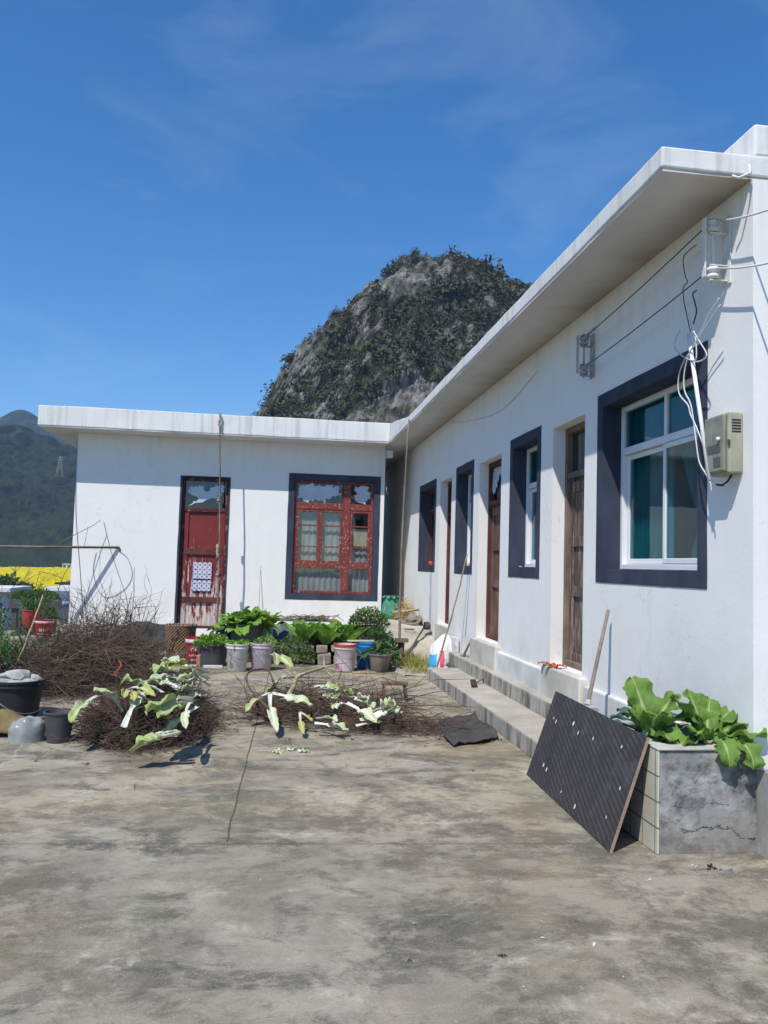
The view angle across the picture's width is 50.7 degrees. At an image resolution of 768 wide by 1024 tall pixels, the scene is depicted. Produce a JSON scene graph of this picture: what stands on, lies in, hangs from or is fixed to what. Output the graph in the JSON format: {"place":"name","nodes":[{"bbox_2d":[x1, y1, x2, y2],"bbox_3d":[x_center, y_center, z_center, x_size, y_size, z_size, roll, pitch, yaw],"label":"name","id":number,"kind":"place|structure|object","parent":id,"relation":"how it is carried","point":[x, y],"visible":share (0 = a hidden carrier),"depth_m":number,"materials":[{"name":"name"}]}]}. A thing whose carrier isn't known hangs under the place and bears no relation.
{"place":"outdoors","nodes":[
{"label":"outdoors","id":0,"kind":"place"},
{"bbox_2d":[0,585,31,629],"bbox_3d":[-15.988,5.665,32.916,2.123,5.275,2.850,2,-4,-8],"label":"village house","id":1,"kind":"structure","parent":0,"point":[4,589],"depth_m":32.36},
{"bbox_2d":[0,709,43,733],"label":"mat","id":2,"kind":"object","parent":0,"point":[8,717],"visible":0.44,"depth_m":7.20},
{"bbox_2d":[0,410,68,444],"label":"distant mountain","id":3,"kind":"structure","parent":0,"point":[24,418],"depth_m":979.51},
{"bbox_2d":[0,566,70,590],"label":"rapeseed field","id":4,"kind":"structure","parent":0,"point":[21,572],"depth_m":240.08,"materials":[{"name":"plant"}]},
{"bbox_2d":[0,424,77,567],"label":"forested mountain","id":5,"kind":"structure","parent":0,"point":[37,499],"depth_m":424.20,"materials":[{"name":"plant"}]},
{"bbox_2d":[44,585,69,600],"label":"village house","id":6,"kind":"structure","parent":0,"point":[55,589],"depth_m":38.10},
{"bbox_2d":[105,621,165,650],"bbox_3d":[-4.243,2.174,14.348,1.758,0.492,0.788,2,-4,-8],"label":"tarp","id":7,"kind":"object","parent":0,"point":[160,630],"visible":0.28,"depth_m":14.20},
{"bbox_2d":[0,635,767,1023],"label":"courtyard ground","id":8,"kind":"structure","parent":0,"point":[152,899],"depth_m":3.97,"materials":[{"name":"concrete"}]},
{"bbox_2d":[0,656,19,673],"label":"wooden trough","id":9,"kind":"object","parent":8,"relation":"on","point":[7,665],"visible":0.05,"depth_m":10.12,"materials":[{"name":"wood"}]},
{"bbox_2d":[0,619,32,672],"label":"spring onion","id":10,"kind":"object","parent":9,"relation":"in","point":[9,658],"visible":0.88,"depth_m":9.72,"materials":[{"name":"green plant"}]},
{"bbox_2d":[0,623,61,662],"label":"spring onion","id":11,"kind":"object","parent":9,"relation":"in","point":[18,645],"visible":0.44,"depth_m":10.62,"materials":[{"name":"green plant"}]},
{"bbox_2d":[0,676,47,716],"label":"black bucket","id":12,"kind":"object","parent":8,"relation":"on","point":[22,698],"visible":0.66,"depth_m":7.91,"materials":[{"name":"plastic"}]},
{"bbox_2d":[4,669,30,679],"bbox_3d":[-3.683,1.643,8.172,0.246,0.124,0.233,2,-4,-8],"label":"broken stone","id":13,"kind":"object","parent":12,"relation":"on","point":[18,674],"visible":0.9,"depth_m":8.09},
{"bbox_2d":[8,716,45,743],"bbox_3d":[-3.083,1.869,7.026,0.296,0.212,0.279,2,-4,-8],"label":"plastic bag","id":14,"kind":"object","parent":8,"relation":"on","point":[26,729],"visible":0.98,"depth_m":6.92,"materials":[{"name":"plastic"}]},
{"bbox_2d":[1,630,61,644],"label":"block row","id":15,"kind":"object","parent":8,"relation":"on","point":[15,635],"visible":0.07,"depth_m":14.50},
{"bbox_2d":[21,609,41,627],"bbox_3d":[-6.600,1.991,15.148,0.360,0.336,0.360,2,-4,-8],"label":"flower pot","id":16,"kind":"object","parent":15,"relation":"on","point":[28,615],"visible":0.78,"depth_m":15.02,"materials":[{"name":"red plastic"}]},
{"bbox_2d":[14,591,53,613],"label":"herb bush","id":17,"kind":"object","parent":16,"relation":"in","point":[28,604],"visible":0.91,"depth_m":15.10,"materials":[{"name":"green plant"}]},
{"bbox_2d":[35,619,53,638],"bbox_3d":[-6.083,2.103,14.504,0.329,0.356,0.329,2,-4,-8],"label":"paint bucket","id":18,"kind":"object","parent":15,"relation":"on","point":[39,628],"visible":0.56,"depth_m":14.39,"materials":[{"name":"red plastic"}]},
{"bbox_2d":[8,598,61,633],"bbox_3d":[-6.929,2.095,16.092,0.950,0.724,0.270,2,-4,-8],"label":"plant shelf","id":19,"kind":"object","parent":8,"relation":"on","point":[13,606],"visible":0.56,"depth_m":15.97,"materials":[{"name":"grey concrete"}]},
{"bbox_2d":[7,587,62,599],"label":"herb bush","id":20,"kind":"object","parent":19,"relation":"on","point":[38,593],"visible":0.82,"depth_m":16.07,"materials":[{"name":"green plant"}]},
{"bbox_2d":[39,601,62,622],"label":"herb bush","id":21,"kind":"object","parent":19,"relation":"on","point":[51,610],"visible":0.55,"depth_m":15.86,"materials":[{"name":"green plant"}]},
{"bbox_2d":[43,708,72,742],"bbox_3d":[-2.809,1.849,7.003,0.265,0.256,0.265,2,-4,-8],"label":"black pot","id":22,"kind":"object","parent":8,"relation":"on","point":[58,724],"visible":0.77,"depth_m":6.91,"materials":[{"name":"grey plastic"}]},
{"bbox_2d":[0,549,215,704],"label":"brushwood heap","id":23,"kind":"object","parent":8,"relation":"on","point":[77,659],"visible":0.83,"depth_m":10.17,"materials":[{"name":"wood"}]},
{"bbox_2d":[45,646,252,756],"bbox_3d":[-2.217,1.748,7.783,1.919,0.828,2.880,2,-4,-8],"label":"brushwood bundle","id":24,"kind":"object","parent":8,"relation":"on","point":[102,721],"visible":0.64,"depth_m":7.13,"materials":[{"name":"wood"}]},
{"bbox_2d":[68,695,101,722],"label":"cabbage leaf","id":25,"kind":"object","parent":24,"relation":"on","point":[76,709],"visible":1,"depth_m":6.69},
{"bbox_2d":[121,690,145,727],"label":"cabbage leaf","id":26,"kind":"object","parent":24,"relation":"on","point":[136,703],"visible":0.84,"depth_m":6.82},
{"bbox_2d":[121,684,155,701],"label":"cabbage leaf","id":27,"kind":"object","parent":24,"relation":"on","point":[146,689],"visible":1,"depth_m":6.84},
{"bbox_2d":[120,674,163,692],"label":"cabbage leaf","id":28,"kind":"object","parent":24,"relation":"on","point":[135,682],"visible":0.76,"depth_m":7.38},
{"bbox_2d":[129,731,179,753],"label":"cabbage leaf","id":29,"kind":"object","parent":24,"relation":"on","point":[147,739],"visible":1,"depth_m":6.19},
{"bbox_2d":[112,673,199,715],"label":"vegetable stalks","id":30,"kind":"object","parent":24,"relation":"on","point":[182,706],"visible":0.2,"depth_m":7.26,"materials":[{"name":"green plant"}]},
{"bbox_2d":[144,693,193,718],"bbox_3d":[-1.709,1.552,6.652,0.238,0.163,0.964,1,-4,11],"label":"cabbage leaf","id":31,"kind":"object","parent":24,"relation":"on","point":[166,704],"visible":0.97,"depth_m":6.45,"materials":[{"name":"plant"}]},
{"bbox_2d":[162,701,199,733],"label":"cabbage leaf","id":32,"kind":"object","parent":24,"relation":"on","point":[183,719],"visible":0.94,"depth_m":6.56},
{"bbox_2d":[165,658,209,674],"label":"cabbage leaf","id":33,"kind":"object","parent":24,"relation":"on","point":[172,666],"visible":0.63,"depth_m":8.76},
{"bbox_2d":[174,668,209,692],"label":"cabbage leaf","id":34,"kind":"object","parent":24,"relation":"on","point":[193,675],"visible":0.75,"depth_m":8.02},
{"bbox_2d":[119,637,220,677],"bbox_3d":[-3.466,2.105,11.153,2.397,0.845,2.448,2,-4,-8],"label":"stick pile","id":35,"kind":"object","parent":8,"relation":"on","point":[179,654],"visible":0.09,"depth_m":11.21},
{"bbox_2d":[165,623,196,658],"bbox_3d":[-3.295,2.085,13.116,0.518,0.545,0.527,2,-4,-8],"label":"wicker basket","id":36,"kind":"object","parent":8,"relation":"on","point":[188,627],"visible":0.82,"depth_m":12.91,"materials":[{"name":"wicker"}]},
{"bbox_2d":[185,636,201,663],"bbox_3d":[-2.929,2.140,12.561,0.307,0.396,0.307,2,-4,-8],"label":"paint bucket","id":37,"kind":"object","parent":8,"relation":"on","point":[189,642],"visible":0.61,"depth_m":12.43,"materials":[{"name":"red plastic"}]},
{"bbox_2d":[197,641,226,665],"bbox_3d":[-2.621,2.166,12.369,0.498,0.336,0.498,2,-4,-8],"label":"plastic tub","id":38,"kind":"object","parent":8,"relation":"on","point":[215,654],"visible":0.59,"depth_m":12.18,"materials":[{"name":"plastic"}]},
{"bbox_2d":[193,632,230,647],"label":"seedlings","id":39,"kind":"object","parent":38,"relation":"in","point":[213,638],"visible":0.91,"depth_m":12.28,"materials":[{"name":"green plant"}]},
{"bbox_2d":[38,405,389,635],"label":"house","id":40,"kind":"structure","parent":8,"relation":"on","point":[302,512],"depth_m":16.24,"materials":[{"name":"white paint"}]},
{"bbox_2d":[0,520,120,550],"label":"clothes pole","id":41,"kind":"object","parent":40,"relation":"attached to","point":[54,546],"visible":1,"depth_m":15.32,"materials":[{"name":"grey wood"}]},
{"bbox_2d":[174,475,230,628],"bbox_3d":[-3.629,0.804,16.258,0.993,3.041,0.206,2,-4,-8],"label":"door","id":42,"kind":"structure","parent":40,"relation":"in","point":[198,530],"depth_m":16.24,"materials":[{"name":"red paint"}]},
{"bbox_2d":[284,473,380,600],"bbox_3d":[-1.045,0.520,16.626,1.892,2.564,0.192,2,-4,-8],"label":"window","id":43,"kind":"structure","parent":40,"relation":"in","point":[327,559],"depth_m":16.63,"materials":[{"name":"red paint"}]},
{"bbox_2d":[215,411,220,632],"bbox_3d":[-3.193,0.280,15.588,0.169,4.496,0.088,2,-4,-8],"label":"bamboo pole","id":44,"kind":"object","parent":8,"relation":"on","point":[219,503],"visible":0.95,"depth_m":15.59,"materials":[{"name":"brown wood"}]},
{"bbox_2d":[226,642,249,671],"bbox_3d":[-2.131,2.113,11.794,0.346,0.396,0.372,2,-4,-8],"label":"paint bucket","id":45,"kind":"object","parent":8,"relation":"on","point":[237,655],"visible":0.99,"depth_m":11.69,"materials":[{"name":"white plastic"}]},
{"bbox_2d":[230,623,264,661],"bbox_3d":[-2.225,2.096,13.116,0.572,0.596,0.572,2,-4,-8],"label":"flower pot","id":46,"kind":"object","parent":8,"relation":"on","point":[255,631],"visible":0.43,"depth_m":12.91,"materials":[{"name":"black plastic"}]},
{"bbox_2d":[214,606,280,635],"bbox_3d":[-2.199,1.751,13.113,1.058,0.464,1.094,2,-4,-8],"label":"lettuce","id":47,"kind":"object","parent":46,"relation":"in","point":[255,615],"visible":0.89,"depth_m":12.94,"materials":[{"name":"green plant"}]},
{"bbox_2d":[250,642,274,670],"bbox_3d":[-1.796,2.132,11.944,0.359,0.396,0.413,2,-4,-8],"label":"paint bucket","id":48,"kind":"object","parent":8,"relation":"on","point":[261,656],"visible":0.87,"depth_m":11.85,"materials":[{"name":"purple plastic"}]},
{"bbox_2d":[34,672,505,789],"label":"twig litter","id":49,"kind":"object","parent":8,"relation":"on","point":[446,740],"visible":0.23,"depth_m":7.54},
{"bbox_2d":[273,621,294,640],"bbox_3d":[-1.780,2.182,13.984,0.802,0.572,0.534,2,-4,-8],"label":"blue sack","id":50,"kind":"object","parent":8,"relation":"on","point":[283,633],"visible":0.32,"depth_m":13.78,"materials":[{"name":"plastic"}]},
{"bbox_2d":[271,633,316,664],"bbox_3d":[-1.429,2.155,12.767,0.778,0.491,0.763,2,-4,-8],"label":"herb bush","id":51,"kind":"object","parent":8,"relation":"on","point":[310,654],"visible":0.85,"depth_m":12.65,"materials":[{"name":"green plant"}]},
{"bbox_2d":[279,618,336,622],"bbox_3d":[-1.453,2.180,14.178,1.240,0.620,0.200,2,-4,-8],"label":"plank bench","id":52,"kind":"object","parent":8,"relation":"on","point":[306,620],"visible":0.13,"depth_m":14.12,"materials":[{"name":"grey wood"}]},
{"bbox_2d":[279,614,343,621],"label":"dry vines","id":53,"kind":"object","parent":52,"relation":"on","point":[314,617],"visible":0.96,"depth_m":14.12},
{"bbox_2d":[272,639,356,664],"bbox_3d":[-1.218,2.296,13.342,1.690,0.321,1.164,2,-4,-8],"label":"brick planter","id":54,"kind":"object","parent":8,"relation":"on","point":[323,652],"visible":0.27,"depth_m":12.84,"materials":[{"name":"brick"}]},
{"bbox_2d":[282,622,320,643],"bbox_3d":[-1.258,1.992,13.055,0.573,0.461,0.664,5,-5,-44],"label":"lettuce","id":55,"kind":"object","parent":54,"relation":"on","point":[301,631],"visible":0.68,"depth_m":12.94,"materials":[{"name":"green plant"}]},
{"bbox_2d":[306,623,342,644],"bbox_3d":[-0.914,2.007,13.047,0.570,0.449,0.636,3,-4,-23],"label":"lettuce","id":56,"kind":"object","parent":54,"relation":"on","point":[326,634],"visible":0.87,"depth_m":12.97,"materials":[{"name":"green plant"}]},
{"bbox_2d":[337,624,370,642],"bbox_3d":[-0.516,2.032,13.174,0.680,0.440,0.522,-1,-5,35],"label":"lettuce","id":57,"kind":"object","parent":54,"relation":"on","point":[352,634],"visible":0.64,"depth_m":13.03,"materials":[{"name":"green plant"}]},
{"bbox_2d":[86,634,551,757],"bbox_3d":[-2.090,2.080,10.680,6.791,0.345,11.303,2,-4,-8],"label":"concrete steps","id":58,"kind":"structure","parent":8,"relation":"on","point":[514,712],"depth_m":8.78,"materials":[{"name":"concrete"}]},
{"bbox_2d":[436,554,467,666],"bbox_3d":[0.980,1.481,11.813,0.487,1.737,0.050,0,-4,26],"label":"bamboo pole","id":59,"kind":"object","parent":58,"relation":"on","point":[441,651],"visible":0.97,"depth_m":11.80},
{"bbox_2d":[581,609,609,711],"bbox_3d":[1.638,1.300,6.413,0.176,1.033,0.771,0,-4,24],"label":"tool handle","id":60,"kind":"object","parent":58,"relation":"on","point":[588,701],"visible":0.65,"depth_m":6.44,"materials":[{"name":"grey wood"}]},
{"bbox_2d":[333,642,357,671],"bbox_3d":[-0.580,2.178,12.150,0.363,0.402,0.410,2,-4,-8],"label":"paint bucket","id":61,"kind":"object","parent":8,"relation":"on","point":[349,654],"visible":0.92,"depth_m":12.04,"materials":[{"name":"white plastic"}]},
{"bbox_2d":[215,634,489,741],"bbox_3d":[-0.403,1.835,8.501,2.535,1.165,3.439,6,-6,-49],"label":"brushwood bundle","id":62,"kind":"object","parent":8,"relation":"on","point":[321,706],"visible":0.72,"depth_m":8.22,"materials":[{"name":"wood"}]},
{"bbox_2d":[267,693,278,732],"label":"cabbage leaf","id":63,"kind":"object","parent":62,"relation":"on","point":[272,715],"visible":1,"depth_m":7.58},
{"bbox_2d":[272,692,312,707],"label":"cabbage leaf","id":64,"kind":"object","parent":62,"relation":"on","point":[297,698],"visible":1,"depth_m":8.03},
{"bbox_2d":[286,659,345,694],"bbox_3d":[-0.687,1.965,9.859,0.514,0.260,2.314,1,-4,6],"label":"cabbage stalk","id":65,"kind":"object","parent":62,"relation":"on","point":[298,676],"visible":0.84,"depth_m":9.20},
{"bbox_2d":[314,714,348,730],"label":"cabbage leaf","id":66,"kind":"object","parent":62,"relation":"on","point":[334,723],"visible":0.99,"depth_m":7.51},
{"bbox_2d":[312,681,355,701],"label":"cabbage leaf","id":67,"kind":"object","parent":62,"relation":"on","point":[328,684],"visible":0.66,"depth_m":8.68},
{"bbox_2d":[234,668,470,711],"bbox_3d":[-0.580,1.942,9.295,2.410,0.492,2.583,4,-4,-27],"label":"bare branch","id":68,"kind":"object","parent":62,"relation":"on","point":[272,679],"visible":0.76,"depth_m":8.92,"materials":[{"name":"wood"}]},
{"bbox_2d":[331,702,376,722],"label":"cabbage leaf","id":69,"kind":"object","parent":62,"relation":"on","point":[367,713],"visible":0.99,"depth_m":7.79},
{"bbox_2d":[373,697,402,718],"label":"cabbage leaf","id":70,"kind":"object","parent":62,"relation":"on","point":[388,706],"visible":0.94,"depth_m":7.90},
{"bbox_2d":[355,642,374,668],"bbox_3d":[-0.272,2.217,12.561,0.359,0.396,0.405,2,-4,-8],"label":"paint bucket","id":71,"kind":"object","parent":8,"relation":"on","point":[361,662],"visible":0.6,"depth_m":12.45,"materials":[{"name":"blue plastic"}]},
{"bbox_2d":[360,623,399,663],"bbox_3d":[-0.088,2.118,13.057,0.755,0.677,0.684,4,-5,-34],"label":"herb bush","id":72,"kind":"object","parent":8,"relation":"on","point":[376,630],"visible":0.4,"depth_m":13.02,"materials":[{"name":"green plant"}]},
{"bbox_2d":[368,652,392,671],"bbox_3d":[-0.068,2.265,12.210,0.392,0.266,0.392,2,-4,-8],"label":"clay pot","id":73,"kind":"object","parent":8,"relation":"on","point":[376,661],"visible":0.94,"depth_m":12.08,"materials":[{"name":"ceramic"}]},
{"bbox_2d":[368,605,449,675],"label":"alley ramp","id":74,"kind":"structure","parent":8,"relation":"on","point":[425,641],"depth_m":13.98,"materials":[{"name":"concrete"}]},
{"bbox_2d":[355,639,405,665],"bbox_3d":[-0.131,2.181,12.478,0.815,0.402,0.874,-2,-5,45],"label":"herb bush","id":75,"kind":"object","parent":74,"relation":"on","point":[385,647],"visible":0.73,"depth_m":12.39,"materials":[{"name":"green plant"}]},
{"bbox_2d":[381,595,398,618],"bbox_3d":[0.144,1.921,16.290,0.407,0.507,0.401,2,-4,-8],"label":"green sack","id":76,"kind":"object","parent":74,"relation":"on","point":[389,601],"visible":0.71,"depth_m":16.15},
{"bbox_2d":[391,597,413,619],"bbox_3d":[0.374,1.964,16.201,0.650,0.610,0.965,2,-4,-8],"label":"straw heap","id":77,"kind":"object","parent":74,"relation":"on","point":[404,614],"visible":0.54,"depth_m":16.05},
{"bbox_2d":[398,420,409,650],"bbox_3d":[0.315,0.432,13.486,0.075,4.085,0.622,1,-4,7],"label":"bamboo pole","id":78,"kind":"object","parent":74,"relation":"on","point":[400,594],"visible":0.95,"depth_m":13.46,"materials":[{"name":"brown wood"}]},
{"bbox_2d":[391,649,432,673],"bbox_3d":[0.492,2.317,12.775,0.734,0.278,1.680,2,-4,-8],"label":"grass patch","id":79,"kind":"object","parent":74,"relation":"on","point":[413,661],"visible":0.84,"depth_m":12.66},
{"bbox_2d":[428,633,451,667],"bbox_3d":[0.889,2.135,12.376,0.425,0.551,0.360,2,-4,-8],"label":"fertiliser bag","id":80,"kind":"object","parent":74,"relation":"on","point":[435,649],"visible":0.57,"depth_m":12.31,"materials":[{"name":"plastic"}]},
{"bbox_2d":[439,712,497,745],"bbox_3d":[0.822,2.118,8.002,0.532,0.041,1.611,2,-4,0],"label":"sack mat","id":81,"kind":"object","parent":8,"relation":"on","point":[463,736],"visible":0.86,"depth_m":7.77,"materials":[{"name":"fabric"}]},
{"bbox_2d":[381,125,767,768],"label":"long house","id":82,"kind":"structure","parent":8,"relation":"on","point":[593,500],"depth_m":6.96,"materials":[{"name":"white paint"}]},
{"bbox_2d":[418,478,436,571],"bbox_3d":[0.943,0.285,15.172,0.295,1.669,1.643,2,-4,-8],"label":"window","id":83,"kind":"structure","parent":82,"relation":"in","point":[426,537],"depth_m":15.83,"materials":[{"name":"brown wood"}]},
{"bbox_2d":[445,481,451,623],"bbox_3d":[1.192,0.671,13.549,0.110,2.423,0.886,2,-4,-8],"label":"door","id":84,"kind":"structure","parent":82,"relation":"in","point":[449,483],"depth_m":13.92,"materials":[{"name":"red wood"}]},
{"bbox_2d":[454,459,473,574],"bbox_3d":[1.314,0.104,12.251,0.230,1.668,1.145,2,-4,-8],"label":"window","id":85,"kind":"structure","parent":82,"relation":"in","point":[464,484],"depth_m":12.67,"materials":[{"name":"black paint"}]},
{"bbox_2d":[485,459,501,641],"bbox_3d":[1.571,0.502,10.806,0.110,2.423,1.096,2,-4,-8],"label":"door","id":86,"kind":"structure","parent":82,"relation":"in","point":[494,504],"depth_m":11.19,"materials":[{"name":"red wood"}]},
{"bbox_2d":[508,425,541,578],"bbox_3d":[1.752,-0.074,9.335,0.300,1.670,1.152,2,-4,-8],"label":"window","id":87,"kind":"structure","parent":82,"relation":"in","point":[524,545],"depth_m":9.74,"materials":[{"name":"black paint"}]},
{"bbox_2d":[562,421,584,670],"bbox_3d":[1.967,0.326,7.941,0.110,2.423,0.861,2,-4,-8],"label":"door","id":88,"kind":"structure","parent":82,"relation":"in","point":[574,478],"depth_m":8.22,"materials":[{"name":"brown wood"}]},
{"bbox_2d":[576,333,594,378],"bbox_3d":[1.840,-1.430,7.422,0.152,0.410,0.100,2,-4,-8],"label":"insulator bracket","id":89,"kind":"object","parent":82,"relation":"attached to","point":[583,344],"visible":0.87,"depth_m":7.40,"materials":[{"name":"metal"}]},
{"bbox_2d":[595,341,707,589],"bbox_3d":[2.168,-0.259,6.327,0.300,1.669,1.858,2,-4,-8],"label":"window","id":90,"kind":"structure","parent":82,"relation":"in","point":[663,422],"depth_m":6.65,"materials":[{"name":"black paint"}]},
{"bbox_2d":[702,214,731,287],"bbox_3d":[2.139,-1.690,5.234,0.167,0.450,0.100,2,-4,-8],"label":"insulator bracket","id":91,"kind":"object","parent":82,"relation":"attached to","point":[712,231],"visible":0.93,"depth_m":5.22,"materials":[{"name":"white paint"}]},
{"bbox_2d":[581,276,701,371],"bbox_3d":[1.933,-1.385,6.299,0.032,0.180,2.121,2,-4,-7],"label":"overhead wire","id":92,"kind":"object","parent":91,"relation":"attached to","point":[587,364],"visible":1,"depth_m":6.32,"materials":[{"name":"grey paint"}]},
{"bbox_2d":[582,230,701,341],"bbox_3d":[1.941,-1.676,6.318,0.032,0.216,2.121,2,-4,-7],"label":"overhead wire","id":93,"kind":"object","parent":91,"relation":"attached to","point":[588,334],"visible":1,"depth_m":6.36,"materials":[{"name":"grey paint"}]},
{"bbox_2d":[705,412,742,485],"bbox_3d":[2.121,-0.386,5.087,0.144,0.452,0.257,2,-4,-8],"label":"meter box","id":94,"kind":"object","parent":82,"relation":"attached to","point":[724,441],"visible":0.95,"depth_m":4.99,"materials":[{"name":"grey plastic"}]},
{"bbox_2d":[674,298,720,490],"bbox_3d":[2.059,-0.736,5.332,0.036,1.235,0.590,2,-4,-7],"label":"cable bundle","id":95,"kind":"object","parent":94,"relation":"attached to","point":[698,403],"visible":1,"depth_m":5.33,"materials":[{"name":"white paint"}]},
{"bbox_2d":[527,691,649,852],"bbox_3d":[1.331,1.683,5.528,0.253,0.647,1.758,2,-4,-6],"label":"plywood board","id":96,"kind":"object","parent":8,"relation":"on","point":[584,767],"visible":1,"depth_m":5.30,"materials":[{"name":"wood"}]},
{"bbox_2d":[621,723,756,854],"bbox_3d":[1.819,1.696,5.091,0.636,0.607,0.844,2,-4,-8],"label":"planter box","id":97,"kind":"object","parent":8,"relation":"on","point":[689,798],"visible":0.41,"depth_m":4.69,"materials":[{"name":"concrete"}]},
{"bbox_2d":[610,706,698,736],"bbox_3d":[1.792,1.447,5.399,0.715,0.340,0.665,2,-4,-8],"label":"kale plant","id":98,"kind":"object","parent":97,"relation":"in","point":[683,728],"visible":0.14,"depth_m":5.36,"materials":[{"name":"green plant"}]},
{"bbox_2d":[622,675,702,743],"bbox_3d":[1.730,1.277,5.071,0.418,0.464,0.612,2,-4,-8],"label":"mustard plant","id":99,"kind":"object","parent":97,"relation":"in","point":[650,714],"visible":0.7,"depth_m":5.09,"materials":[{"name":"green plant"}]},
{"bbox_2d":[667,688,767,769],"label":"mustard plant","id":100,"kind":"object","parent":97,"relation":"in","point":[719,722],"visible":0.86,"depth_m":4.84,"materials":[{"name":"green plant"}]},
{"bbox_2d":[757,769,767,858],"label":"wall","id":101,"kind":"structure","parent":8,"relation":"on","point":[762,812],"depth_m":4.67,"materials":[{"name":"paint"}]},
{"bbox_2d":[0,0,767,416],"label":"sky","id":102,"kind":"structure","parent":0,"point":[189,189],"materials":[{"name":"blue"}]},
{"bbox_2d":[257,252,526,425],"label":"rocky hill","id":103,"kind":"structure","parent":0,"point":[396,402],"depth_m":131.57,"materials":[{"name":"stone"}]},
{"bbox_2d":[250,245,533,418],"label":"hillside scrub","id":104,"kind":"object","parent":103,"relation":"on","point":[440,323],"visible":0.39,"depth_m":131.29,"materials":[{"name":"green plant"}]},
{"bbox_3d":[-0.216,2.303,13.735,0.540,0.386,0.399,2,-4,-8],"label":"block stack","id":105,"kind":"object","parent":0,"visible":0},
{"bbox_2d":[352,621,385,636],"bbox_3d":[-0.277,1.986,13.745,0.555,0.236,0.415,2,-4,-8],"label":"plastic crate","id":106,"kind":"object","parent":105,"relation":"on","point":[364,625],"visible":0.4,"depth_m":13.56,"materials":[{"name":"black plastic"}]},
{"bbox_2d":[348,606,390,628],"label":"herb bush","id":107,"kind":"object","parent":106,"relation":"on","point":[360,615],"visible":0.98,"depth_m":13.66,"materials":[{"name":"green plant"}]},
{"label":"valley ground","id":108,"kind":"structure","parent":0,"visible":0},
{"bbox_2d":[0,548,40,585],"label":"dark tree","id":109,"kind":"object","parent":108,"relation":"on","point":[8,580],"visible":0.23,"depth_m":56.67,"materials":[{"name":"green plant"}]},
{"bbox_2d":[0,591,67,634],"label":"green bush","id":110,"kind":"object","parent":108,"relation":"on","point":[8,616],"visible":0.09,"depth_m":25.38,"materials":[{"name":"green plant"}]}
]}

